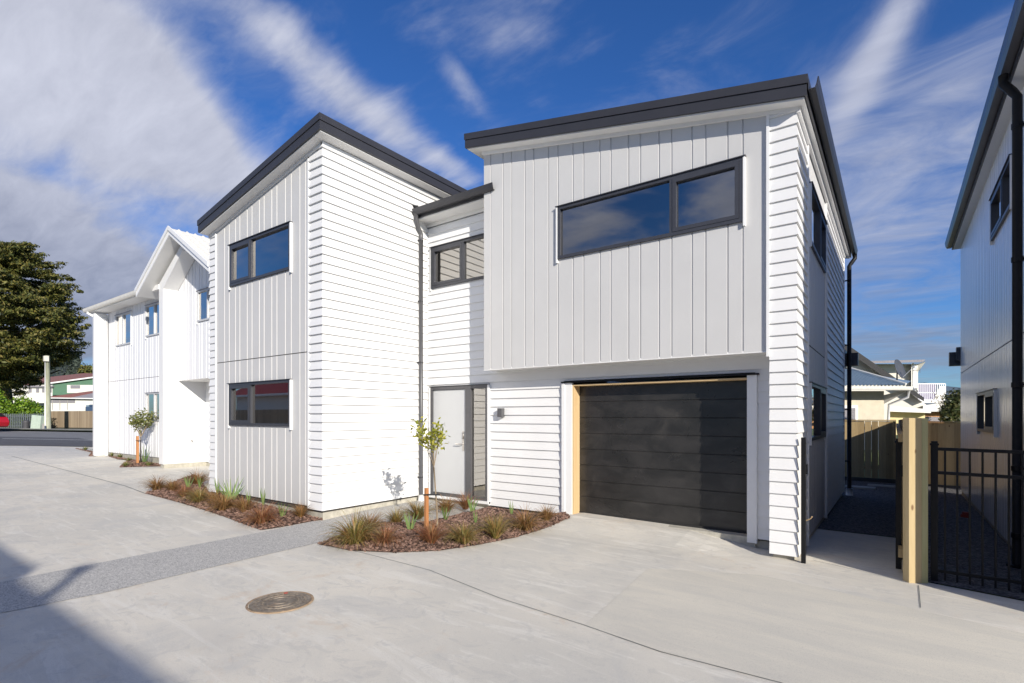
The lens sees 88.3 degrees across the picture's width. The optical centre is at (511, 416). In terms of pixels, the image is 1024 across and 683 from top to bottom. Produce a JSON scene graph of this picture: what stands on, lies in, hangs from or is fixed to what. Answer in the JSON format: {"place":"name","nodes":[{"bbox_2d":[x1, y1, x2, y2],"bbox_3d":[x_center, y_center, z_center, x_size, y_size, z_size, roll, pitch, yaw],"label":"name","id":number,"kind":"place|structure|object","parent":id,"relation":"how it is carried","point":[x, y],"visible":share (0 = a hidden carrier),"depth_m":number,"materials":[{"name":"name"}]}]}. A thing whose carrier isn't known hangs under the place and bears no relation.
{"place":"outdoors","nodes":[
{"label":"outdoors","id":0,"kind":"place"},
{"bbox_2d":[14,365,75,407],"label":"hill","id":1,"kind":"structure","parent":0,"point":[59,374],"depth_m":229.89,"materials":[{"name":"green plant"}]},
{"bbox_2d":[9,347,92,395],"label":"hillside forest","id":2,"kind":"object","parent":1,"relation":"on","point":[75,364],"visible":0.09,"depth_m":257.44,"materials":[{"name":"green plant"}]},
{"bbox_2d":[12,373,92,402],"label":"green gabled house","id":3,"kind":"structure","parent":1,"relation":"on","point":[71,384],"depth_m":118.00,"materials":[{"name":"paint"}]},
{"bbox_2d":[70,385,79,387],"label":"window","id":4,"kind":"structure","parent":3,"relation":"in","point":[71,386],"depth_m":117.86,"materials":[{"name":"grey glass"}]},
{"bbox_2d":[77,365,92,373],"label":"yellow green tree","id":5,"kind":"object","parent":1,"relation":"on","point":[87,369],"visible":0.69,"depth_m":136.62,"materials":[{"name":"plant"}]},
{"bbox_2d":[0,431,92,444],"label":"road","id":6,"kind":"structure","parent":0,"point":[87,435],"depth_m":32.87,"materials":[{"name":"grey asphalt"}]},
{"bbox_2d":[0,413,9,426],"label":"parked car","id":7,"kind":"object","parent":6,"relation":"on","point":[4,421],"visible":1,"depth_m":35.65,"materials":[{"name":"red paint"}]},
{"bbox_2d":[0,437,92,444],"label":"fresh asphalt patch","id":8,"kind":"object","parent":6,"relation":"on","point":[42,440],"visible":0.86,"depth_m":26.68,"materials":[{"name":"grey asphalt"}]},
{"bbox_2d":[0,443,92,446],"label":"curb","id":9,"kind":"structure","parent":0,"point":[46,444],"depth_m":23.74,"materials":[{"name":"concrete"}]},
{"bbox_2d":[0,427,92,430],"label":"verge","id":10,"kind":"structure","parent":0,"point":[45,429],"depth_m":38.41,"materials":[{"name":"grey concrete"}]},
{"bbox_2d":[22,420,29,427],"bbox_3d":[-36.892,0.627,40.000,0.460,0.740,0.460,0,0,36],"label":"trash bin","id":11,"kind":"object","parent":10,"relation":"on","point":[25,423],"visible":0.88,"depth_m":39.86,"materials":[{"name":"grey plastic"}]},
{"bbox_2d":[2,428,92,429],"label":"footpath","id":12,"kind":"structure","parent":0,"point":[55,429],"depth_m":38.99,"materials":[{"name":"concrete"}]},
{"bbox_2d":[30,415,44,428],"bbox_3d":[-35.718,0.445,39.700,0.834,1.148,0.400,0,0,0],"label":"junction cabinet","id":13,"kind":"object","parent":12,"relation":"on","point":[37,421],"visible":0.71,"depth_m":39.50,"materials":[{"name":"metal"}]},
{"bbox_2d":[0,500,480,612],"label":"aggregate path","id":14,"kind":"structure","parent":0,"point":[63,585],"depth_m":6.00,"materials":[{"name":"grey concrete"}]},
{"bbox_2d":[0,0,1014,409],"label":"sky","id":15,"kind":"structure","parent":0,"point":[123,122],"materials":[{"name":"blue"}]},
{"bbox_2d":[0,446,1023,682],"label":"concrete driveway","id":16,"kind":"structure","parent":0,"point":[362,617],"depth_m":5.09,"materials":[{"name":"grey concrete"}]},
{"bbox_2d":[13,456,143,492],"bbox_3d":[-12.713,1.498,14.909,12.825,0.199,0.116,0,0,37],"label":"concrete joint","id":17,"kind":"object","parent":16,"relation":"on","point":[89,476],"visible":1,"depth_m":13.41,"materials":[{"name":"grey concrete"}]},
{"bbox_2d":[145,475,322,529],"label":"bark mulch","id":18,"kind":"object","parent":16,"relation":"on","point":[157,493],"visible":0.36,"depth_m":9.11,"materials":[{"name":"brown wood"}]},
{"bbox_2d":[137,474,178,489],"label":"grass tuft","id":19,"kind":"object","parent":18,"relation":"on","point":[154,485],"visible":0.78,"depth_m":11.16,"materials":[{"name":"brown plant"}]},
{"bbox_2d":[159,478,185,490],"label":"grass tuft","id":20,"kind":"object","parent":18,"relation":"on","point":[174,486],"visible":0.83,"depth_m":10.93,"materials":[{"name":"brown plant"}]},
{"bbox_2d":[165,481,197,496],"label":"grass tuft","id":21,"kind":"object","parent":18,"relation":"on","point":[184,491],"visible":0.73,"depth_m":10.29,"materials":[{"name":"brown plant"}]},
{"bbox_2d":[184,476,194,486],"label":"iris plant","id":22,"kind":"object","parent":18,"relation":"on","point":[186,481],"visible":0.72,"depth_m":11.32,"materials":[{"name":"green plant"}]},
{"bbox_2d":[180,467,209,483],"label":"grass tuft","id":23,"kind":"object","parent":18,"relation":"on","point":[203,477],"visible":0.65,"depth_m":11.97,"materials":[{"name":"brown plant"}]},
{"bbox_2d":[175,485,215,502],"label":"grass tuft","id":24,"kind":"object","parent":18,"relation":"on","point":[195,497],"visible":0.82,"depth_m":9.79,"materials":[{"name":"brown plant"}]},
{"bbox_2d":[199,490,228,503],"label":"grass tuft","id":25,"kind":"object","parent":18,"relation":"on","point":[217,492],"visible":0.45,"depth_m":9.59,"materials":[{"name":"brown plant"}]},
{"bbox_2d":[196,489,246,512],"bbox_3d":[-5.004,1.426,9.165,0.911,0.403,0.969,0,0,-8],"label":"grass tuft","id":26,"kind":"object","parent":18,"relation":"on","point":[223,504],"visible":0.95,"depth_m":9.08,"materials":[{"name":"brown plant"}]},
{"bbox_2d":[215,476,244,499],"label":"iris plant","id":27,"kind":"object","parent":18,"relation":"on","point":[233,494],"visible":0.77,"depth_m":9.89,"materials":[{"name":"green plant"}]},
{"bbox_2d":[226,494,261,511],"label":"grass tuft","id":28,"kind":"object","parent":18,"relation":"on","point":[243,502],"visible":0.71,"depth_m":8.98,"materials":[{"name":"brown plant"}]},
{"bbox_2d":[234,494,290,526],"bbox_3d":[-3.948,1.450,8.290,0.954,0.467,1.000,0,0,-23],"label":"grass tuft","id":29,"kind":"object","parent":18,"relation":"on","point":[260,517],"visible":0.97,"depth_m":8.22,"materials":[{"name":"brown plant"}]},
{"bbox_2d":[260,487,265,501],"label":"iris plant","id":30,"kind":"object","parent":18,"relation":"on","point":[263,497],"visible":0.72,"depth_m":9.59,"materials":[{"name":"green plant"}]},
{"bbox_2d":[277,503,288,516],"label":"iris plant","id":31,"kind":"object","parent":18,"relation":"on","point":[280,511],"visible":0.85,"depth_m":8.62,"materials":[{"name":"green plant"}]},
{"bbox_2d":[286,503,314,517],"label":"grass tuft","id":32,"kind":"object","parent":18,"relation":"on","point":[300,512],"visible":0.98,"depth_m":8.67,"materials":[{"name":"brown plant"}]},
{"bbox_2d":[245,591,313,613],"bbox_3d":[-2.130,1.702,4.848,0.580,0.011,0.580,0,0,36],"label":"manhole cover","id":33,"kind":"object","parent":16,"relation":"on","point":[279,602],"visible":1,"depth_m":4.82,"materials":[{"name":"metal"}]},
{"bbox_2d":[317,506,569,552],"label":"bark mulch","id":34,"kind":"object","parent":16,"relation":"on","point":[467,516],"visible":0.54,"depth_m":7.46,"materials":[{"name":"brown wood"}]},
{"bbox_2d":[315,505,393,549],"bbox_3d":[-2.083,1.418,6.979,1.142,0.544,1.113,0,0,-38],"label":"grass tuft","id":35,"kind":"object","parent":34,"relation":"on","point":[356,534],"visible":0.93,"depth_m":6.90,"materials":[{"name":"plant"}]},
{"bbox_2d":[348,509,388,527],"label":"grass tuft","id":36,"kind":"object","parent":34,"relation":"on","point":[370,520],"visible":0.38,"depth_m":7.66,"materials":[{"name":"brown plant"}]},
{"bbox_2d":[361,517,407,545],"bbox_3d":[-1.679,1.503,6.946,0.762,0.356,0.726,0,0,37],"label":"grass tuft","id":37,"kind":"object","parent":34,"relation":"on","point":[383,538],"visible":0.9,"depth_m":6.91,"materials":[{"name":"brown plant"}]},
{"bbox_2d":[379,505,412,522],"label":"grass tuft","id":38,"kind":"object","parent":34,"relation":"on","point":[395,518],"visible":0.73,"depth_m":8.00,"materials":[{"name":"plant"}]},
{"bbox_2d":[404,513,417,529],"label":"iris plant","id":39,"kind":"object","parent":34,"relation":"on","point":[408,524],"visible":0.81,"depth_m":7.54,"materials":[{"name":"green plant"}]},
{"bbox_2d":[394,496,439,520],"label":"grass tuft","id":40,"kind":"object","parent":34,"relation":"on","point":[417,510],"visible":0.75,"depth_m":8.43,"materials":[{"name":"plant"}]},
{"bbox_2d":[405,518,450,543],"bbox_3d":[-1.090,1.488,6.930,0.766,0.381,0.786,0,0,15],"label":"grass tuft","id":41,"kind":"object","parent":34,"relation":"on","point":[431,535],"visible":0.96,"depth_m":6.90,"materials":[{"name":"brown plant"}]},
{"bbox_2d":[410,416,449,527],"bbox_3d":[-1.184,0.839,7.658,0.691,1.685,0.525,0,0,17],"label":"sapling","id":42,"kind":"object","parent":34,"relation":"on","point":[435,432],"visible":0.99,"depth_m":7.60,"materials":[{"name":"green plant"}]},
{"bbox_2d":[423,488,439,525],"bbox_3d":[-1.165,1.372,7.603,0.235,0.680,0.077,0,0,10],"label":"tree stake","id":43,"kind":"object","parent":34,"relation":"on","point":[426,494],"visible":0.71,"depth_m":7.61,"materials":[{"name":"orange wood"}]},
{"bbox_2d":[441,507,451,519],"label":"iris plant","id":44,"kind":"object","parent":34,"relation":"on","point":[444,517],"visible":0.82,"depth_m":8.22,"materials":[{"name":"green plant"}]},
{"bbox_2d":[431,490,466,513],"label":"grass tuft","id":45,"kind":"object","parent":34,"relation":"on","point":[445,505],"visible":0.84,"depth_m":9.03,"materials":[{"name":"brown plant"}]},
{"bbox_2d":[438,512,489,547],"bbox_3d":[-0.642,1.478,6.979,0.801,0.391,0.823,0,0,-7],"label":"grass tuft","id":46,"kind":"object","parent":34,"relation":"on","point":[464,535],"visible":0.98,"depth_m":6.95,"materials":[{"name":"plant"}]},
{"bbox_2d":[449,492,481,509],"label":"grass tuft","id":47,"kind":"object","parent":34,"relation":"on","point":[465,506],"visible":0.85,"depth_m":9.30,"materials":[{"name":"brown plant"}]},
{"bbox_2d":[467,496,479,511],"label":"iris plant","id":48,"kind":"object","parent":34,"relation":"on","point":[470,505],"visible":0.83,"depth_m":8.96,"materials":[{"name":"green plant"}]},
{"bbox_2d":[473,510,521,538],"bbox_3d":[-0.205,1.466,7.240,0.791,0.402,0.739,0,0,-15],"label":"grass tuft","id":49,"kind":"object","parent":34,"relation":"on","point":[496,528],"visible":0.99,"depth_m":7.19,"materials":[{"name":"plant"}]},
{"bbox_2d":[508,501,513,513],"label":"iris plant","id":50,"kind":"object","parent":34,"relation":"on","point":[510,507],"visible":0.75,"depth_m":8.71,"materials":[{"name":"green plant"}]},
{"bbox_2d":[497,503,552,533],"bbox_3d":[0.207,1.465,7.728,0.950,0.395,0.893,0,0,-22],"label":"grass tuft","id":51,"kind":"object","parent":34,"relation":"on","point":[525,523],"visible":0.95,"depth_m":7.67,"materials":[{"name":"brown plant"}]},
{"bbox_2d":[528,503,561,520],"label":"grass tuft","id":52,"kind":"object","parent":34,"relation":"on","point":[547,514],"visible":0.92,"depth_m":8.19,"materials":[{"name":"brown plant"}]},
{"bbox_2d":[357,551,780,682],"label":"concrete joint","id":53,"kind":"object","parent":16,"relation":"on","point":[588,626],"visible":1,"depth_m":4.36,"materials":[{"name":"grey concrete"}]},
{"bbox_2d":[584,568,1023,682],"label":"broomed concrete bay","id":54,"kind":"object","parent":16,"relation":"on","point":[778,630],"visible":1,"depth_m":4.32,"materials":[{"name":"grey concrete"}]},
{"bbox_2d":[801,437,811,563],"bbox_3d":[3.528,1.013,6.303,0.120,1.526,0.061,0,0,36],"label":"latch post","id":55,"kind":"object","parent":16,"relation":"on","point":[804,468],"visible":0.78,"depth_m":6.30,"materials":[{"name":"black metal"}]},
{"bbox_2d":[903,418,927,582],"bbox_3d":[4.324,0.917,5.648,0.199,1.805,0.096,0,0,3],"label":"timber post","id":56,"kind":"object","parent":16,"relation":"on","point":[915,500],"visible":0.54,"depth_m":5.60,"materials":[{"name":"brown wood"}]},
{"bbox_2d":[895,419,902,569],"bbox_3d":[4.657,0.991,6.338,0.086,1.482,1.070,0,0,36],"label":"metal gate","id":57,"kind":"structure","parent":56,"relation":"attached to","point":[899,470],"depth_m":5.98,"materials":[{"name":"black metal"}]},
{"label":"garden bed soil","id":58,"kind":"structure","parent":16,"relation":"on","visible":0},
{"bbox_2d":[75,448,160,466],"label":"bark mulch","id":59,"kind":"object","parent":58,"relation":"on","point":[134,463],"visible":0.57,"depth_m":16.10,"materials":[{"name":"brown wood"}]},
{"bbox_2d":[136,436,138,462],"bbox_3d":[-11.286,1.043,15.897,0.164,0.910,0.072,0,0,36],"label":"tree stake","id":60,"kind":"object","parent":58,"relation":"on","point":[137,449],"visible":0.85,"depth_m":15.91,"materials":[{"name":"orange wood"}]},
{"bbox_2d":[128,408,158,461],"bbox_3d":[-11.362,0.592,16.277,0.847,1.766,0.922,0,0,-18],"label":"sapling","id":61,"kind":"object","parent":58,"relation":"on","point":[137,422],"visible":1,"depth_m":16.16,"materials":[{"name":"green plant"}]},
{"bbox_2d":[139,443,149,461],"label":"iris plant","id":62,"kind":"object","parent":58,"relation":"on","point":[143,458],"visible":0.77,"depth_m":16.30,"materials":[{"name":"green plant"}]},
{"bbox_2d":[0,427,1023,600],"bbox_3d":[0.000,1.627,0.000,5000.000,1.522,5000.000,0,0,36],"label":"ground","id":63,"kind":"structure","parent":0,"point":[828,529],"depth_m":24.60,"materials":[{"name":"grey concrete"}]},
{"bbox_2d":[4,413,42,427],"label":"picket fence","id":64,"kind":"object","parent":63,"relation":"on","point":[14,420],"visible":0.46,"depth_m":41.00,"materials":[{"name":"grey paint"}]},
{"bbox_2d":[0,389,52,427],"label":"hedge","id":65,"kind":"object","parent":63,"relation":"on","point":[24,405],"visible":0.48,"depth_m":41.81,"materials":[{"name":"green plant"}]},
{"bbox_2d":[0,240,91,403],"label":"evergreen tree","id":66,"kind":"object","parent":63,"relation":"on","point":[27,304],"visible":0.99,"depth_m":43.91,"materials":[{"name":"green plant"}]},
{"bbox_2d":[43,355,50,430],"bbox_3d":[-35.228,-1.705,39.946,0.554,5.866,0.491,0,0,36],"label":"utility pole","id":67,"kind":"object","parent":63,"relation":"on","point":[47,402],"visible":0.83,"depth_m":39.86,"materials":[{"name":"white paint"}]},
{"bbox_2d":[42,391,92,410],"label":"cottage","id":68,"kind":"structure","parent":63,"relation":"on","point":[80,401],"depth_m":92.00,"materials":[{"name":"white paint"}]},
{"bbox_2d":[51,411,92,428],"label":"timber fence","id":69,"kind":"object","parent":63,"relation":"on","point":[73,419],"visible":0.66,"depth_m":43.45,"materials":[{"name":"brown wood"}]},
{"bbox_2d":[85,405,92,410],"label":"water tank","id":70,"kind":"object","parent":63,"relation":"on","point":[90,408],"visible":0.21,"depth_m":50.00,"materials":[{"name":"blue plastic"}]},
{"bbox_2d":[82,226,209,467],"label":"gabled townhouse","id":71,"kind":"structure","parent":63,"relation":"on","point":[151,339],"depth_m":15.93,"materials":[{"name":"white paint"}]},
{"bbox_2d":[114,310,132,347],"bbox_3d":[-13.308,-2.971,18.083,1.480,1.152,0.125,0,0,36],"label":"window","id":72,"kind":"structure","parent":71,"relation":"in","point":[123,321],"depth_m":18.07,"materials":[{"name":"grey metal"}]},
{"bbox_2d":[144,301,158,338],"bbox_3d":[-11.196,-3.031,16.549,1.440,1.072,0.125,0,0,36],"label":"window","id":73,"kind":"structure","parent":71,"relation":"in","point":[151,310],"depth_m":16.70,"materials":[{"name":"glass"}]},
{"bbox_2d":[145,392,158,420],"bbox_3d":[-11.196,-0.319,16.549,1.440,0.897,0.125,0,0,36],"label":"window","id":74,"kind":"structure","parent":71,"relation":"in","point":[151,398],"depth_m":16.65,"materials":[{"name":"glass"}]},
{"bbox_2d":[196,287,209,323],"bbox_3d":[-8.316,-3.061,14.456,1.320,0.932,0.125,0,0,36],"label":"window","id":75,"kind":"structure","parent":71,"relation":"in","point":[202,295],"depth_m":14.65,"materials":[{"name":"glass"}]},
{"bbox_2d":[197,73,857,559],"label":"townhouse","id":76,"kind":"structure","parent":63,"relation":"on","point":[633,311],"depth_m":8.73,"materials":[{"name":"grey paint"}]},
{"bbox_2d":[227,379,291,429],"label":"window","id":77,"kind":"structure","parent":76,"relation":"in","point":[266,402],"depth_m":11.08,"materials":[{"name":"grey glass"}]},
{"bbox_2d":[227,221,291,289],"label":"window","id":78,"kind":"structure","parent":76,"relation":"in","point":[268,252],"depth_m":10.40,"materials":[{"name":"glass"}]},
{"bbox_2d":[433,389,464,494],"bbox_3d":[-1.221,0.485,10.233,0.855,2.010,0.141,0,0,36],"label":"front door","id":79,"kind":"structure","parent":76,"relation":"in","point":[449,405],"depth_m":10.22,"materials":[{"name":"wood"}]},
{"bbox_2d":[429,233,483,288],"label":"window","id":80,"kind":"structure","parent":76,"relation":"in","point":[461,260],"depth_m":10.85,"materials":[{"name":"grey glass"}]},
{"bbox_2d":[579,380,746,533],"bbox_3d":[2.195,0.551,7.992,2.643,2.114,0.032,0,0,36],"label":"garage door","id":81,"kind":"structure","parent":76,"relation":"in","point":[664,453],"depth_m":7.89,"materials":[{"name":"black metal"}]},
{"bbox_2d":[555,154,797,296],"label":"window","id":82,"kind":"structure","parent":76,"relation":"in","point":[650,210],"depth_m":8.54,"materials":[{"name":"glass"}]},
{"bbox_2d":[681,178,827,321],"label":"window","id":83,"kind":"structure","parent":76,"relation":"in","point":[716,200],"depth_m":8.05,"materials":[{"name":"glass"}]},
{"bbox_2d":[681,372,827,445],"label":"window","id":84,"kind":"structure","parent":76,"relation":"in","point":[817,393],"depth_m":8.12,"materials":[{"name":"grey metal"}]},
{"bbox_2d":[845,368,912,449],"bbox_3d":[15.318,-0.412,25.038,8.897,4.374,5.925,0,0,0],"label":"cream bungalow","id":85,"kind":"object","parent":63,"relation":"on","point":[867,405],"visible":0.33,"depth_m":23.00,"materials":[{"name":"white paint"}]},
{"bbox_2d":[845,406,857,419],"bbox_3d":[13.825,0.487,22.980,2.553,1.942,0.040,0,0,0],"label":"window","id":86,"kind":"structure","parent":85,"relation":"in","point":[854,408],"depth_m":22.96,"materials":[{"name":"white paint"}]},
{"bbox_2d":[894,359,914,379],"bbox_3d":[17.382,-2.015,23.470,0.766,1.099,0.747,0,0,19],"label":"satellite dish","id":87,"kind":"object","parent":85,"relation":"attached to","point":[900,370],"visible":0.95,"depth_m":23.61,"materials":[{"name":"grey metal"}]},
{"bbox_2d":[845,346,925,419],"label":"steep gabled house","id":88,"kind":"structure","parent":63,"relation":"on","point":[869,366],"depth_m":33.00,"materials":[{"name":"beige paint"}]},
{"bbox_2d":[872,360,945,402],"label":"house","id":89,"kind":"structure","parent":63,"relation":"on","point":[926,392],"depth_m":42.00,"materials":[{"name":"beige paint"}]},
{"bbox_2d":[890,403,942,434],"bbox_3d":[23.663,0.093,29.948,11.973,1.910,2.979,0,0,-35],"label":"carport","id":90,"kind":"object","parent":63,"relation":"on","point":[930,412],"visible":0.34,"depth_m":27.00,"materials":[{"name":"white paint"}]},
{"bbox_2d":[928,389,950,406],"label":"bare shrub","id":91,"kind":"object","parent":63,"relation":"on","point":[936,397],"visible":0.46,"depth_m":29.00,"materials":[{"name":"white"}]},
{"bbox_2d":[938,387,960,420],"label":"garden shrub","id":92,"kind":"object","parent":63,"relation":"on","point":[950,409],"visible":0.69,"depth_m":26.77,"materials":[{"name":"green plant"}]},
{"bbox_2d":[945,0,1023,568],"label":"satin clad townhouse","id":93,"kind":"structure","parent":63,"relation":"on","point":[985,234],"depth_m":7.97,"materials":[{"name":"paint"}]},
{"bbox_2d":[975,388,996,437],"bbox_3d":[8.130,-0.056,9.000,0.125,0.762,2.150,0,0,36],"label":"window","id":94,"kind":"structure","parent":93,"relation":"in","point":[987,399],"depth_m":8.93,"materials":[{"name":"grey metal"}]},
{"bbox_2d":[988,153,1011,244],"bbox_3d":[7.213,-3.131,7.738,0.125,0.732,1.870,0,0,36],"label":"window","id":95,"kind":"structure","parent":93,"relation":"in","point":[1000,199],"depth_m":7.62,"materials":[{"name":"black glass"}]},
{"bbox_2d":[818,480,1023,599],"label":"gravel yard","id":96,"kind":"structure","parent":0,"point":[867,511],"depth_m":8.44,"materials":[{"name":"grey gravel"}]},
{"bbox_2d":[845,420,895,482],"bbox_3d":[9.022,1.010,16.220,4.530,1.840,0.110,0,0,36],"label":"timber fence","id":97,"kind":"object","parent":96,"relation":"on","point":[886,467],"visible":0.22,"depth_m":15.18,"materials":[{"name":"brown wood"}]},
{"bbox_2d":[845,484,895,489],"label":"paving slab","id":98,"kind":"structure","parent":96,"relation":"on","point":[868,486],"depth_m":13.84,"materials":[{"name":"concrete"}]},
{"bbox_2d":[928,421,960,487],"bbox_3d":[11.934,1.070,14.104,2.470,1.880,0.110,0,0,36],"label":"timber fence","id":99,"kind":"object","parent":96,"relation":"on","point":[945,434],"visible":0.24,"depth_m":14.22,"materials":[{"name":"brown wood"}]},
{"bbox_2d":[960,512,968,517],"bbox_3d":[8.296,1.806,9.640,0.140,0.120,0.140,0,0,36],"label":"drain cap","id":100,"kind":"object","parent":96,"relation":"on","point":[965,514],"visible":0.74,"depth_m":9.60,"materials":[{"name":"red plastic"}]},
{"bbox_2d":[930,441,1023,592],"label":"metal railing","id":101,"kind":"object","parent":96,"relation":"on","point":[935,472],"visible":0.96,"depth_m":5.52,"materials":[{"name":"black metal"}]},
{"bbox_2d":[919,384,960,404],"bbox_3d":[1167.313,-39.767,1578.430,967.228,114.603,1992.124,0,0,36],"label":"hills","id":102,"kind":"structure","parent":0,"point":[948,388],"depth_m":1435.73,"materials":[{"name":"white"}]}
]}

